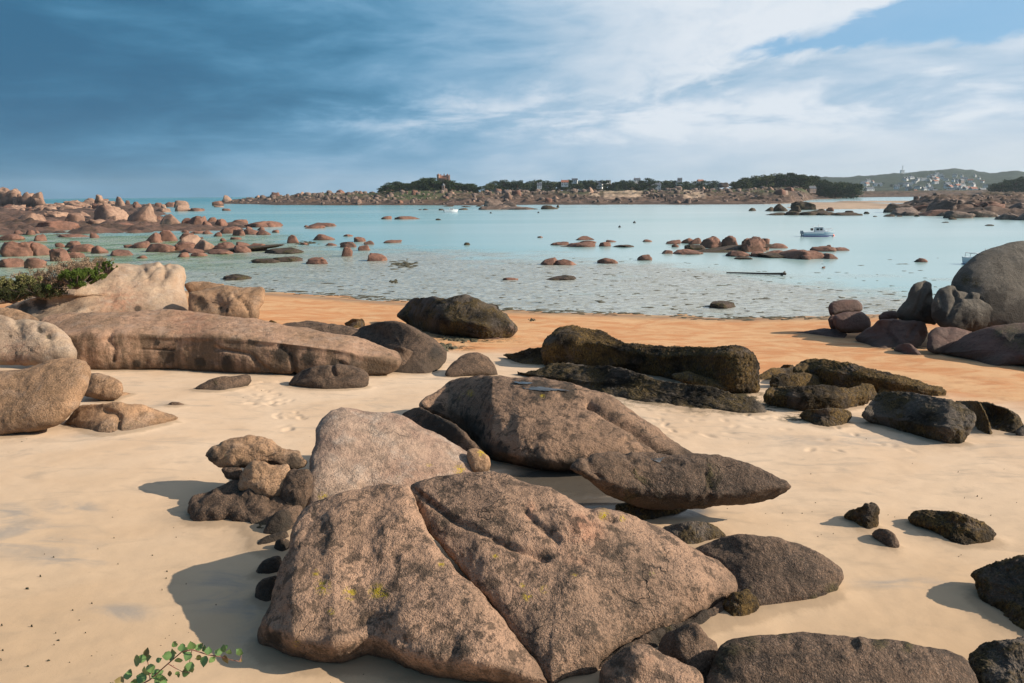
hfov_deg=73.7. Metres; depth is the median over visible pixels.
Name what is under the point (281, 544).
boulder
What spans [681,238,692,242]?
rock
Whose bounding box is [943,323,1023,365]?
boulder
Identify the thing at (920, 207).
rock
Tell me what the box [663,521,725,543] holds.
boulder
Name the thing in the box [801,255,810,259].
rock
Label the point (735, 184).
broadleaf tree
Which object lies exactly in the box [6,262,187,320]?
boulder
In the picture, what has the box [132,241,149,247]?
rock
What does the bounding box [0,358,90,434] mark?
boulder
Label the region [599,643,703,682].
boulder
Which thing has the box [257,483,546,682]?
boulder
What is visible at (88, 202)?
rock
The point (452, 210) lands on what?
launch
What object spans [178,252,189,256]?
rock
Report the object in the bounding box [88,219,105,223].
rock
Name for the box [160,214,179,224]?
rock
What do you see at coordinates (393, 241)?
rock
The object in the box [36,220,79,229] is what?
rock
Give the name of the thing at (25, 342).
boulder
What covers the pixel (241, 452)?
boulder
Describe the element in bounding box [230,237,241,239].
rock
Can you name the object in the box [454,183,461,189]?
pine tree
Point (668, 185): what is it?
pine tree
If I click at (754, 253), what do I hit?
rock
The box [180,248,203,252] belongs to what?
rock
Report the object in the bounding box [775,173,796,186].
pine tree
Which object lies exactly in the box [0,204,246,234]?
reef ground
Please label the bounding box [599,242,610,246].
rock
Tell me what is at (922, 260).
rock
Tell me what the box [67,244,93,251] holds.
rock
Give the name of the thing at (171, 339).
boulder
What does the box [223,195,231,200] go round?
shore boulder
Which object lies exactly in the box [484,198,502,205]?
rock
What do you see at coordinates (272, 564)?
boulder
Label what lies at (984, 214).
rock
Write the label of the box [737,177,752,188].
broadleaf tree
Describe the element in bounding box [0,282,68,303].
dark bush
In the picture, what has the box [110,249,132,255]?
rock
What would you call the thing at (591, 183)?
broadleaf tree
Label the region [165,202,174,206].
rock
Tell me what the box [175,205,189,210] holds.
rock
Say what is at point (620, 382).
boulder
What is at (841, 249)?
rock
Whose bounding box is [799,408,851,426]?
boulder
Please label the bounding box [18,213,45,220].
rock
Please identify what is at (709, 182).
pine tree
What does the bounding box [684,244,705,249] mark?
rock
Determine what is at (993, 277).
boulder
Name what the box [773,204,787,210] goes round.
rock
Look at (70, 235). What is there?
rock
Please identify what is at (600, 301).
floating weed
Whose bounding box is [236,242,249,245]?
rock
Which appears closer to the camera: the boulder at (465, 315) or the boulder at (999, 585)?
the boulder at (999, 585)
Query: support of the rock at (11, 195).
on the sand
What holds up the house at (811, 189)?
on the land
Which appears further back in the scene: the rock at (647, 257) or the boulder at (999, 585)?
the rock at (647, 257)
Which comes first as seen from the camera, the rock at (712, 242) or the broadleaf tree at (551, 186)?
the rock at (712, 242)
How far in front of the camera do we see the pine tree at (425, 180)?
586.17 m
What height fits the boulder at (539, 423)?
1.437 m
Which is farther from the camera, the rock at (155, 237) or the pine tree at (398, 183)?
the pine tree at (398, 183)
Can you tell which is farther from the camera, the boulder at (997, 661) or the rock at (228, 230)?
the rock at (228, 230)
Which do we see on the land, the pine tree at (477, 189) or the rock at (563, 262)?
the pine tree at (477, 189)
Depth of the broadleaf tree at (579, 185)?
735.29 m
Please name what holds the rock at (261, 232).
on the sand
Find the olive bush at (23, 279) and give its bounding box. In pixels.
[0,273,42,298]
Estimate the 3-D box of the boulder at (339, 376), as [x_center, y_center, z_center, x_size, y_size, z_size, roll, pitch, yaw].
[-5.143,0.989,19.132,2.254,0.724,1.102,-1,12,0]
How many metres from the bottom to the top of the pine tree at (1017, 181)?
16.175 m
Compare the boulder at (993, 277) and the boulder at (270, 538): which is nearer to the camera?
the boulder at (270, 538)
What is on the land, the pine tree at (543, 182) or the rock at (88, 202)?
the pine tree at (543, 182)
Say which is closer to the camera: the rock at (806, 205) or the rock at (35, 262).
the rock at (35, 262)
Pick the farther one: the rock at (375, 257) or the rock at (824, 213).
the rock at (824, 213)
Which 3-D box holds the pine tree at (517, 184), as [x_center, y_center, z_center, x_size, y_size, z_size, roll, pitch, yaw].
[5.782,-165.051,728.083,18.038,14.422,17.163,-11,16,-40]
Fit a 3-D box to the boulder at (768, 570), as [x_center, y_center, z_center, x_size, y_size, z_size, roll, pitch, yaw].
[3.222,2.827,8.469,1.784,0.711,1.246,-1,12,0]
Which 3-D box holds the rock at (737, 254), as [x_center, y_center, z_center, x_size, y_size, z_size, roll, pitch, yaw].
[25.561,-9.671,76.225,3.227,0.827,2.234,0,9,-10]
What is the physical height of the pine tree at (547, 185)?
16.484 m
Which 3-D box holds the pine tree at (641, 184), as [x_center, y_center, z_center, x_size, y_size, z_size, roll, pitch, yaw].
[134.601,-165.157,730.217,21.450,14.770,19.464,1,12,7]
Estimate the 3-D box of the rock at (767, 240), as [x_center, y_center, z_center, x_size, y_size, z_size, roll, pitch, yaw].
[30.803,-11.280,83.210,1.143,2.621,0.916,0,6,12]
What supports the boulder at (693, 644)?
on the sand
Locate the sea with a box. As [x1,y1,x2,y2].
[0,197,1023,317]
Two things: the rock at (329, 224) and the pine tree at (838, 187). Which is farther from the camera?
the pine tree at (838, 187)
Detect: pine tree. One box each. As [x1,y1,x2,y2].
[380,184,394,193]
[392,181,406,190]
[400,185,409,190]
[410,182,417,188]
[417,177,436,190]
[421,181,430,190]
[427,179,441,190]
[436,181,449,188]
[441,179,455,191]
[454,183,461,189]
[461,183,468,190]
[473,186,483,192]
[496,180,510,190]
[509,180,525,190]
[519,182,530,190]
[531,180,546,189]
[531,184,545,190]
[542,180,554,190]
[553,179,572,190]
[582,181,596,189]
[600,181,620,190]
[619,180,633,190]
[631,180,647,190]
[632,184,642,190]
[641,178,656,189]
[664,183,673,187]
[671,182,687,189]
[696,180,707,188]
[704,181,716,188]
[753,177,765,187]
[767,175,783,187]
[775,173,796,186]
[787,175,812,187]
[813,181,825,196]
[824,183,846,198]
[825,186,840,197]
[841,183,863,198]
[844,188,861,198]
[989,183,996,191]
[991,181,1011,191]
[998,180,1012,191]
[1006,178,1023,191]
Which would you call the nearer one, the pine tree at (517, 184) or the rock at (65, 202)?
the rock at (65, 202)
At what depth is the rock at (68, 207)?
357.24 m
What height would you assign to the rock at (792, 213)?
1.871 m
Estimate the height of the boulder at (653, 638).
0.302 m
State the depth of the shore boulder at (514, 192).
529.45 m
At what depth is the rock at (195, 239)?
99.67 m
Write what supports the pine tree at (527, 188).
on the land
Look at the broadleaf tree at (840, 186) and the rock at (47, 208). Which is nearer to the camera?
the rock at (47, 208)
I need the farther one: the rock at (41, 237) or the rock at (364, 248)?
the rock at (41, 237)
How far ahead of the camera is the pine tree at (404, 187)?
586.87 m
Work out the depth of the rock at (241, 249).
86.27 m
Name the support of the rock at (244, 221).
on the reef ground
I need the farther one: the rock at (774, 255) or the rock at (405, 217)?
the rock at (405, 217)
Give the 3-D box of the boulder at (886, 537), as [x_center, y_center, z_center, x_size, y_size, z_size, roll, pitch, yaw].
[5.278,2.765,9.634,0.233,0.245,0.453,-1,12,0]
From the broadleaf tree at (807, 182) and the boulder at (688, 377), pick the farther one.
the broadleaf tree at (807, 182)
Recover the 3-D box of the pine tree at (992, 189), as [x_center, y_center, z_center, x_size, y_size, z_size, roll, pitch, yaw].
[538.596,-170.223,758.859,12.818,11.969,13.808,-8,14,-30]
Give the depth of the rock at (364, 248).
87.94 m
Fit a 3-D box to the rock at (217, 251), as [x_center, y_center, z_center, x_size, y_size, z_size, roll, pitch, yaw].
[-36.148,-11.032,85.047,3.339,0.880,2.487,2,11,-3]
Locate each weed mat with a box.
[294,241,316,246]
[390,259,418,269]
[440,342,457,351]
[443,336,477,342]
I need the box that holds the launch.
[443,208,457,211]
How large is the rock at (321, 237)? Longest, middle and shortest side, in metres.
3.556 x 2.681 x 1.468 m
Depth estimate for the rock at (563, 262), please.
68.03 m
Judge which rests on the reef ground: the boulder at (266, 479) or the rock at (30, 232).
the rock at (30, 232)
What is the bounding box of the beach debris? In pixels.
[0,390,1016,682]
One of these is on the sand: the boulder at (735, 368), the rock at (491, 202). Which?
the boulder at (735, 368)
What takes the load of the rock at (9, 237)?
on the sand
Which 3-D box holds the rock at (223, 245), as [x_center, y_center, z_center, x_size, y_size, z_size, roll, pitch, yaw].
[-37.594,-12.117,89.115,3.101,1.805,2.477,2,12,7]
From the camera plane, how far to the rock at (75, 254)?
80.81 m
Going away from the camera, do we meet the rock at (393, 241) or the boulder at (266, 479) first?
the boulder at (266, 479)
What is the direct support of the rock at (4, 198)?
on the reef ground
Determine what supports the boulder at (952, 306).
on the sand
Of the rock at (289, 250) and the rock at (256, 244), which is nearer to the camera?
the rock at (289, 250)
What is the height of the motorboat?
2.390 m
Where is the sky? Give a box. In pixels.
[0,0,1023,198]
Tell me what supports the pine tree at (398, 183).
on the land
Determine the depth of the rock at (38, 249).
84.56 m
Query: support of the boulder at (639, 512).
on the sand
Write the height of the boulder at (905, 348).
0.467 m
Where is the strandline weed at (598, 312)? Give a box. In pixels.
[265,289,870,320]
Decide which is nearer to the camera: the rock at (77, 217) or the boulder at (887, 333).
the boulder at (887, 333)
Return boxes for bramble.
[110,641,242,682]
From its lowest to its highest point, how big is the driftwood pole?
0.466 m
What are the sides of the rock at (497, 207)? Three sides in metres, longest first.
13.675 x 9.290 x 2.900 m
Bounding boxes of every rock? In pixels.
[0,187,8,198]
[0,188,18,205]
[0,234,24,240]
[0,241,32,256]
[0,258,23,267]
[7,191,20,203]
[13,198,20,204]
[17,194,21,202]
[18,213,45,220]
[20,192,33,205]
[24,258,46,267]
[26,230,35,234]
[29,192,43,206]
[30,242,49,255]
[31,207,43,210]
[34,198,46,205]
[34,234,46,240]
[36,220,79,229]
[43,207,56,210]
[44,211,68,216]
[49,248,70,260]
[55,243,64,246]
[57,234,89,236]
[59,205,74,208]
[63,200,79,203]
[65,202,85,206]
[65,213,84,221]
[65,241,80,247]
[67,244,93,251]
[68,252,85,257]
[83,200,93,204]
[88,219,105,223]
[90,233,99,237]
[91,245,108,253]
[93,203,128,219]
[95,195,103,202]
[108,215,117,220]
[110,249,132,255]
[115,196,124,205]
[127,203,156,221]
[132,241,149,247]
[133,202,141,207]
[145,243,174,251]
[146,232,162,242]
[156,208,170,211]
[159,230,177,240]
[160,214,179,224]
[160,244,284,252]
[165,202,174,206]
[174,200,188,207]
[174,242,194,250]
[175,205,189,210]
[178,234,200,244]
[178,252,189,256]
[179,232,193,238]
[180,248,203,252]
[181,218,190,223]
[187,216,206,224]
[190,208,203,210]
[190,231,203,233]
[191,252,207,256]
[194,239,214,249]
[207,217,216,221]
[208,249,233,253]
[212,201,223,205]
[214,232,221,236]
[214,242,234,248]
[215,219,227,225]
[220,227,240,233]
[224,274,251,280]
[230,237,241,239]
[232,219,247,223]
[232,229,245,235]
[234,245,250,252]
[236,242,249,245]
[244,221,282,227]
[244,229,257,234]
[250,243,266,250]
[251,258,279,262]
[256,229,270,234]
[265,247,303,253]
[266,222,277,226]
[273,256,302,261]
[287,235,298,242]
[305,225,325,228]
[306,257,327,263]
[309,223,335,226]
[313,234,334,239]
[340,242,356,247]
[341,247,352,256]
[354,237,365,241]
[358,245,369,250]
[364,241,373,244]
[367,253,386,260]
[384,240,401,242]
[395,216,418,218]
[479,205,506,209]
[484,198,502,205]
[499,206,533,209]
[503,202,515,206]
[503,277,517,279]
[541,205,557,208]
[541,257,556,264]
[546,275,575,279]
[550,241,568,244]
[555,259,575,264]
[567,242,594,246]
[576,236,593,239]
[597,258,617,263]
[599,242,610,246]
[613,245,633,246]
[637,254,651,260]
[662,250,672,253]
[666,240,680,243]
[673,249,703,254]
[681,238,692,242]
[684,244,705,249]
[689,238,700,243]
[695,244,774,252]
[700,237,721,247]
[709,301,735,308]
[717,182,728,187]
[721,236,737,246]
[726,251,750,256]
[734,257,751,259]
[741,236,765,251]
[751,251,764,256]
[758,253,785,257]
[762,238,769,250]
[766,250,781,252]
[767,212,784,214]
[769,243,787,248]
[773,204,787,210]
[779,249,824,258]
[785,211,799,214]
[789,205,800,211]
[790,201,816,209]
[800,211,817,214]
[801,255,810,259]
[810,246,836,251]
[817,212,832,214]
[824,253,837,258]
[831,212,862,215]
[836,247,849,250]
[883,203,912,212]
[890,207,919,215]
[900,211,917,215]
[913,205,927,210]
[915,258,927,261]
[918,210,950,215]
[926,198,957,210]
[943,211,974,217]
[956,200,968,204]
[967,211,997,216]
[973,201,1004,207]
[995,212,1018,219]
[1009,203,1023,208]
[1014,213,1023,219]
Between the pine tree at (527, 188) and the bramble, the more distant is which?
the pine tree at (527, 188)
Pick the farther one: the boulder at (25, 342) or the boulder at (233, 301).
the boulder at (233, 301)
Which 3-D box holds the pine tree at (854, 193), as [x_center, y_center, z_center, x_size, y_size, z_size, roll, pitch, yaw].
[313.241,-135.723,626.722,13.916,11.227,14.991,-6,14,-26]
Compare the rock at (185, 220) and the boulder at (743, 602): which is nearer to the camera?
the boulder at (743, 602)
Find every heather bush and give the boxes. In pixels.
[9,260,104,290]
[52,256,114,270]
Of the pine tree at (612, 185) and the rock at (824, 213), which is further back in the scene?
the pine tree at (612, 185)
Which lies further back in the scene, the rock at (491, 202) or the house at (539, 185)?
the house at (539, 185)
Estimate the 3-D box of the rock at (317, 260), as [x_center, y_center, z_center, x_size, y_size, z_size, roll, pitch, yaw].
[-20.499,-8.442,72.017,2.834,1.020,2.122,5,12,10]
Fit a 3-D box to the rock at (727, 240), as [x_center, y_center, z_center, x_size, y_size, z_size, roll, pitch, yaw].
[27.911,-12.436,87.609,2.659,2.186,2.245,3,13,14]
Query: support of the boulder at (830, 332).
on the sand
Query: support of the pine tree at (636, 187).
on the land
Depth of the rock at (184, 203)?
448.13 m
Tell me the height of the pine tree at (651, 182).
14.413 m
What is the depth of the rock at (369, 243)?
98.44 m
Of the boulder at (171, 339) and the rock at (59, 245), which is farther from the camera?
the rock at (59, 245)
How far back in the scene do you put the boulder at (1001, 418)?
15.48 m
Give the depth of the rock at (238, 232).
123.62 m
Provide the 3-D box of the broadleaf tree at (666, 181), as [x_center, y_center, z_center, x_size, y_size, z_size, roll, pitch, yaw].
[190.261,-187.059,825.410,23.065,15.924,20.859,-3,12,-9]
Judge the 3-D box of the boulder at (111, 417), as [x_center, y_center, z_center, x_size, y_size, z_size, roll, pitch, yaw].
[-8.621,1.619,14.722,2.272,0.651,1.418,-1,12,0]
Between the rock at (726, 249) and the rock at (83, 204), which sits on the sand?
the rock at (726, 249)
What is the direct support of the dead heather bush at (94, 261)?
on the sand
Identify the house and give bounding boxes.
[537,182,541,188]
[561,179,568,186]
[572,178,577,183]
[596,181,602,188]
[647,182,660,188]
[807,185,815,192]
[864,187,874,190]
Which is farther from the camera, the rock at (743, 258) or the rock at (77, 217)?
the rock at (77, 217)
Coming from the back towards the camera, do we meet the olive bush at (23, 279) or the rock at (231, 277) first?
the rock at (231, 277)
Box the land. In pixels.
[223,187,1023,215]
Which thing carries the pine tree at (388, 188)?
on the land
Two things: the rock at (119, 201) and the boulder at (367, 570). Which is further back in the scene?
the rock at (119, 201)
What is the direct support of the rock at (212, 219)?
on the reef ground
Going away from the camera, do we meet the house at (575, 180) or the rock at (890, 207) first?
the rock at (890, 207)
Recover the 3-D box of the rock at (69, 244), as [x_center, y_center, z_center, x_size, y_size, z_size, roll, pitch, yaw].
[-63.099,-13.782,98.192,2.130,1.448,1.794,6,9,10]
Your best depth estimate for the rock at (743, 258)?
72.23 m
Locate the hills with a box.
[820,168,1023,190]
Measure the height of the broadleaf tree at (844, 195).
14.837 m
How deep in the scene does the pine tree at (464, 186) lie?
607.57 m
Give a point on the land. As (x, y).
(925, 196)
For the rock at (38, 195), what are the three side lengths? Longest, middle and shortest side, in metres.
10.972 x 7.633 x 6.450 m
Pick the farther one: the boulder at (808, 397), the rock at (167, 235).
the rock at (167, 235)
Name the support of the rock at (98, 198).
on the rock
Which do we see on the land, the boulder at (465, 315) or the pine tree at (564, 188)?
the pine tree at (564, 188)
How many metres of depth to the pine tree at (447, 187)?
590.39 m
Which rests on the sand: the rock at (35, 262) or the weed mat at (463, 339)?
the weed mat at (463, 339)
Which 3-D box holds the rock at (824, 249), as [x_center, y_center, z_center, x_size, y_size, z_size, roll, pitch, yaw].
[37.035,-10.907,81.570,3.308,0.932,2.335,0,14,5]
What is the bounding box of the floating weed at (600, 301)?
[5,258,935,317]
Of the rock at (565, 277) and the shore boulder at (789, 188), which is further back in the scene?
the shore boulder at (789, 188)
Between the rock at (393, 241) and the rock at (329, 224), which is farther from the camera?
the rock at (329, 224)
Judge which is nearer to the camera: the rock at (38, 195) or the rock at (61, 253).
the rock at (61, 253)
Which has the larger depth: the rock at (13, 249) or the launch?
the launch
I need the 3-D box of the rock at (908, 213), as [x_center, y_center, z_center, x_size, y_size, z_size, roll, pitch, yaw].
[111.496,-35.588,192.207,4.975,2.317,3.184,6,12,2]
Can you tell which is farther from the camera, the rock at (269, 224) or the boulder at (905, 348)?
the rock at (269, 224)
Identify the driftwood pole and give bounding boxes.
[726,271,785,275]
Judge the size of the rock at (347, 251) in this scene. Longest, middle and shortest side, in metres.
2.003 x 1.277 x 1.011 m
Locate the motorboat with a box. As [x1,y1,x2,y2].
[800,224,833,236]
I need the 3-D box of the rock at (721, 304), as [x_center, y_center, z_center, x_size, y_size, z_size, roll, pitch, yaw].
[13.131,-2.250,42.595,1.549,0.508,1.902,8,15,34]
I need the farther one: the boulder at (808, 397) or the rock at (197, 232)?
the rock at (197, 232)
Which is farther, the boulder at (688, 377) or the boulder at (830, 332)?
the boulder at (830, 332)
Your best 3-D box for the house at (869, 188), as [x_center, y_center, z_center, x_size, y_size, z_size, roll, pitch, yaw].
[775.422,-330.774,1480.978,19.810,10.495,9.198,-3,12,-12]
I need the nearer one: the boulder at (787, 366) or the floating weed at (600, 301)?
the boulder at (787, 366)
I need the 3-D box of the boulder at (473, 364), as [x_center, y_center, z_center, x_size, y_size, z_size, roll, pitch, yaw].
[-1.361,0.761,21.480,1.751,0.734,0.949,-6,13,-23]
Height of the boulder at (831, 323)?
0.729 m
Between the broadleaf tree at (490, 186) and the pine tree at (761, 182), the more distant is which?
the broadleaf tree at (490, 186)
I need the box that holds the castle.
[437,174,449,183]
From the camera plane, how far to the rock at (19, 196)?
466.21 m
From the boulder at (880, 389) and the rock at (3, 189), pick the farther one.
the rock at (3, 189)
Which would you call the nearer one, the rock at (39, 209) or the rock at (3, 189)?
the rock at (39, 209)
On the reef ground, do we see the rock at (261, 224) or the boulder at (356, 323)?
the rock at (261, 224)
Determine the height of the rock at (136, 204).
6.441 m
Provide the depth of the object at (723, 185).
698.90 m
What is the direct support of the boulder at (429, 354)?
on the sand
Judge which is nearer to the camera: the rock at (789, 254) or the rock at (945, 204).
the rock at (789, 254)
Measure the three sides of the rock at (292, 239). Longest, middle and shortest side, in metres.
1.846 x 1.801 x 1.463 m
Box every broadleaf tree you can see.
[484,184,494,190]
[546,181,557,190]
[574,183,585,189]
[585,180,599,189]
[661,180,674,189]
[728,181,739,188]
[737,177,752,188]
[758,174,775,186]
[796,175,812,189]
[800,175,818,187]
[813,180,831,196]
[832,182,844,197]
[838,184,855,197]
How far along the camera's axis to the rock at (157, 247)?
88.60 m
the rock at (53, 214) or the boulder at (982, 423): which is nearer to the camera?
the boulder at (982, 423)
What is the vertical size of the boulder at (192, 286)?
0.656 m
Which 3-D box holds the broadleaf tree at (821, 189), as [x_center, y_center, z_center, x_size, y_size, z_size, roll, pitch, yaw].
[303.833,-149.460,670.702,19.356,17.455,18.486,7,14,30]
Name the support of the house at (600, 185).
on the land
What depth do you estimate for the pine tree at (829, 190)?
633.89 m
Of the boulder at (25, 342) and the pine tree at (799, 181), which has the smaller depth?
the boulder at (25, 342)
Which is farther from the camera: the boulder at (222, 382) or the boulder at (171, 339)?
the boulder at (171, 339)
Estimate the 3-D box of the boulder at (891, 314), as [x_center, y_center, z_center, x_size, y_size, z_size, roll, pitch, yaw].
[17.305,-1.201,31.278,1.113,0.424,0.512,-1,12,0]
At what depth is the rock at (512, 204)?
354.43 m
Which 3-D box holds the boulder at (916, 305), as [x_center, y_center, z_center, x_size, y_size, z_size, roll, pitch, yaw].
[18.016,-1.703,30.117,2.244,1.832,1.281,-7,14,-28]
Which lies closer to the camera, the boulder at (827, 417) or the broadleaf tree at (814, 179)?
the boulder at (827, 417)
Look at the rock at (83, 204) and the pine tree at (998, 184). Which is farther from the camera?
the pine tree at (998, 184)
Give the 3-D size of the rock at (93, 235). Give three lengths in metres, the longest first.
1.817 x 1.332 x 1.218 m
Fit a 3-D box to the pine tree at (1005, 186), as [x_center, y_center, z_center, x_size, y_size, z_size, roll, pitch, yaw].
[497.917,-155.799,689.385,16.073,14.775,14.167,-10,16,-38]
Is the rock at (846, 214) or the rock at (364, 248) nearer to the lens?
the rock at (364, 248)
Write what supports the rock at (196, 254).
in the sea
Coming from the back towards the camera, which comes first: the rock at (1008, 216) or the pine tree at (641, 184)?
the pine tree at (641, 184)
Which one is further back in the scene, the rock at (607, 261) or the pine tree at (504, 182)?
the pine tree at (504, 182)
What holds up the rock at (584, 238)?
in the sea
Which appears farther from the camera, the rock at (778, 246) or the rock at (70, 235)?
the rock at (70, 235)
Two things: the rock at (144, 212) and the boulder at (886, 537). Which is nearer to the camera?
the boulder at (886, 537)
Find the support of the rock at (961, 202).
on the sand
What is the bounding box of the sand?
[0,288,1023,682]
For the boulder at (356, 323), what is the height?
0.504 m
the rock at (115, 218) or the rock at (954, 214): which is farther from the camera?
the rock at (115, 218)
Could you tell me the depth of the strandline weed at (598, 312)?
40.68 m
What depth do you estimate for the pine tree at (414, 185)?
606.38 m
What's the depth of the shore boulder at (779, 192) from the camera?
449.59 m
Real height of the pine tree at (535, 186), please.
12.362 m
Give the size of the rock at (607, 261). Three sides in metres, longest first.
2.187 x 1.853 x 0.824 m
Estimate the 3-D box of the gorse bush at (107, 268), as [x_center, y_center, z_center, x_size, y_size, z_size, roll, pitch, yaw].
[-18.323,-3.358,30.972,1.016,0.658,0.574,-1,12,0]
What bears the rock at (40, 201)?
on the reef ground
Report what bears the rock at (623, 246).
on the sand
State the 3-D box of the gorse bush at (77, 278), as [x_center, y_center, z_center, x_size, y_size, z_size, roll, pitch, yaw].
[-18.827,-2.751,29.663,2.086,0.959,1.555,-1,12,0]
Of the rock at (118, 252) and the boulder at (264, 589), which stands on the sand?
the boulder at (264, 589)
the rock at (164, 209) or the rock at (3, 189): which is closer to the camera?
the rock at (164, 209)
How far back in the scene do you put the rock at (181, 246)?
90.81 m
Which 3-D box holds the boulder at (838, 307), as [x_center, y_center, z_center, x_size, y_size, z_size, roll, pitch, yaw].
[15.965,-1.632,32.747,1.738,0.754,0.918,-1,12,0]
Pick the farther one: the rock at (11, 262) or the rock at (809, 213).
the rock at (809, 213)
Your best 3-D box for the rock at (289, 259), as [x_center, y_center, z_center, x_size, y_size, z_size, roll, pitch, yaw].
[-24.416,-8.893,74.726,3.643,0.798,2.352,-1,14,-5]
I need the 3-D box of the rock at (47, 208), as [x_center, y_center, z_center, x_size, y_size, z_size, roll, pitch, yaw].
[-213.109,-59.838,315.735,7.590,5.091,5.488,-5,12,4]
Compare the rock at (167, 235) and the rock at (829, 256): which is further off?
the rock at (167, 235)
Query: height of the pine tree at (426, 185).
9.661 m
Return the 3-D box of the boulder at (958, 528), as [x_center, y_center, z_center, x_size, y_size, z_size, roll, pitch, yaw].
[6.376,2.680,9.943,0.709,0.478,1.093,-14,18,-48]
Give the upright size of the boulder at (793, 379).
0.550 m
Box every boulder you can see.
[0,307,38,320]
[0,315,76,365]
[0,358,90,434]
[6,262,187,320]
[40,309,401,375]
[65,402,177,432]
[84,373,122,400]
[168,402,183,404]
[184,281,223,292]
[187,479,291,528]
[188,285,264,318]
[195,374,251,389]
[205,435,306,469]
[221,467,241,479]
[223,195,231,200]
[238,460,289,497]
[255,575,276,601]
[256,555,281,573]
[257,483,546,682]
[257,531,288,544]
[263,505,302,533]
[274,538,288,550]
[279,469,312,508]
[283,320,360,337]
[288,364,368,388]
[306,407,472,506]
[345,318,364,327]
[359,321,446,373]
[393,346,412,365]
[397,294,517,338]
[402,407,490,461]
[411,471,737,682]
[419,375,691,471]
[445,352,497,376]
[467,448,490,471]
[503,192,511,199]
[503,347,542,364]
[512,190,520,195]
[517,362,766,412]
[540,325,759,393]
[570,451,790,509]
[599,599,724,668]
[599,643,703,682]
[615,502,686,519]
[658,622,717,682]
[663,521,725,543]
[672,371,727,390]
[695,534,843,605]
[706,631,977,682]
[722,589,759,615]
[759,368,792,379]
[763,384,871,410]
[769,372,822,386]
[773,189,785,194]
[780,364,794,367]
[783,187,793,190]
[793,358,946,395]
[796,328,846,337]
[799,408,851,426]
[828,299,862,314]
[828,315,836,329]
[832,311,870,332]
[844,502,879,528]
[855,319,927,347]
[860,383,876,399]
[862,391,975,443]
[872,528,899,547]
[877,387,891,392]
[878,310,897,319]
[894,343,920,354]
[896,280,935,324]
[908,509,995,544]
[926,327,971,353]
[931,285,992,331]
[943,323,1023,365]
[951,241,1023,326]
[955,400,992,434]
[968,636,1023,682]
[970,555,1023,629]
[980,402,1023,432]
[1015,425,1023,435]
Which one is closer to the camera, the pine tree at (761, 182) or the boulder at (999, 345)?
the boulder at (999, 345)
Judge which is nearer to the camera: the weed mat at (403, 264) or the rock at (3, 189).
the weed mat at (403, 264)
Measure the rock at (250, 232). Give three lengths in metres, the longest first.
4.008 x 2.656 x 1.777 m
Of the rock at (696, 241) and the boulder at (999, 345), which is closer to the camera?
the boulder at (999, 345)
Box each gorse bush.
[45,266,107,289]
[96,261,117,274]
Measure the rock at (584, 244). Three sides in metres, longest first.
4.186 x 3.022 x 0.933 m
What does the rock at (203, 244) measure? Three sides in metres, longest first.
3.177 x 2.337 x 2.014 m
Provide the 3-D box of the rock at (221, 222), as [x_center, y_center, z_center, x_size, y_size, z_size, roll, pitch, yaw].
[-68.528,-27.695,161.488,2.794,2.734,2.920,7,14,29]
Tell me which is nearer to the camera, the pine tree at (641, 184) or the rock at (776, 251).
the rock at (776, 251)
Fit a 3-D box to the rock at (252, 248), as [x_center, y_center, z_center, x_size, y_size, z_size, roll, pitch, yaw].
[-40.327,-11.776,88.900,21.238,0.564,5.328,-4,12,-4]
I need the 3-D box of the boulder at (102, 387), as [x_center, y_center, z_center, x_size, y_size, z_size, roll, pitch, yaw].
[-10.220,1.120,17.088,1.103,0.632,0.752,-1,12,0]
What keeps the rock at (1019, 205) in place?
on the sand
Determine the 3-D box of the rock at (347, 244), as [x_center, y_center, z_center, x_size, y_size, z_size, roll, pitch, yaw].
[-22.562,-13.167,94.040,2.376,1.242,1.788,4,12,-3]
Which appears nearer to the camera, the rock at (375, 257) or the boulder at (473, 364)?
the boulder at (473, 364)
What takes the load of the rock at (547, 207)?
in the sea
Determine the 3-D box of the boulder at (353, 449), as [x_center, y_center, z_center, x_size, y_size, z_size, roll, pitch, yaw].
[-2.254,1.903,11.909,3.251,1.354,2.255,-9,15,-33]
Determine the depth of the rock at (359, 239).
104.49 m
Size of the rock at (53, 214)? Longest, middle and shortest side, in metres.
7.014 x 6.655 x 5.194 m
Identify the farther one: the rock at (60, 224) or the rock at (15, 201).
the rock at (15, 201)
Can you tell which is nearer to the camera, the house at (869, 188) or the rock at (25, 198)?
the rock at (25, 198)
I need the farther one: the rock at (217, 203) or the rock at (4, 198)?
the rock at (217, 203)
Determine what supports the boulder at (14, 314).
on the sand
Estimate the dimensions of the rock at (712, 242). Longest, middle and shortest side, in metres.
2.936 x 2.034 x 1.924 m
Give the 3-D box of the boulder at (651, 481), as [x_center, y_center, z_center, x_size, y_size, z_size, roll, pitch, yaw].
[2.497,2.080,10.350,3.303,0.904,0.926,-1,12,0]
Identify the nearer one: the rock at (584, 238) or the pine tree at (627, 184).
the rock at (584, 238)
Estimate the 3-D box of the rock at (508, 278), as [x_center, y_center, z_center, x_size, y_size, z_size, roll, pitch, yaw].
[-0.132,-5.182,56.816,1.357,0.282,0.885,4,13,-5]

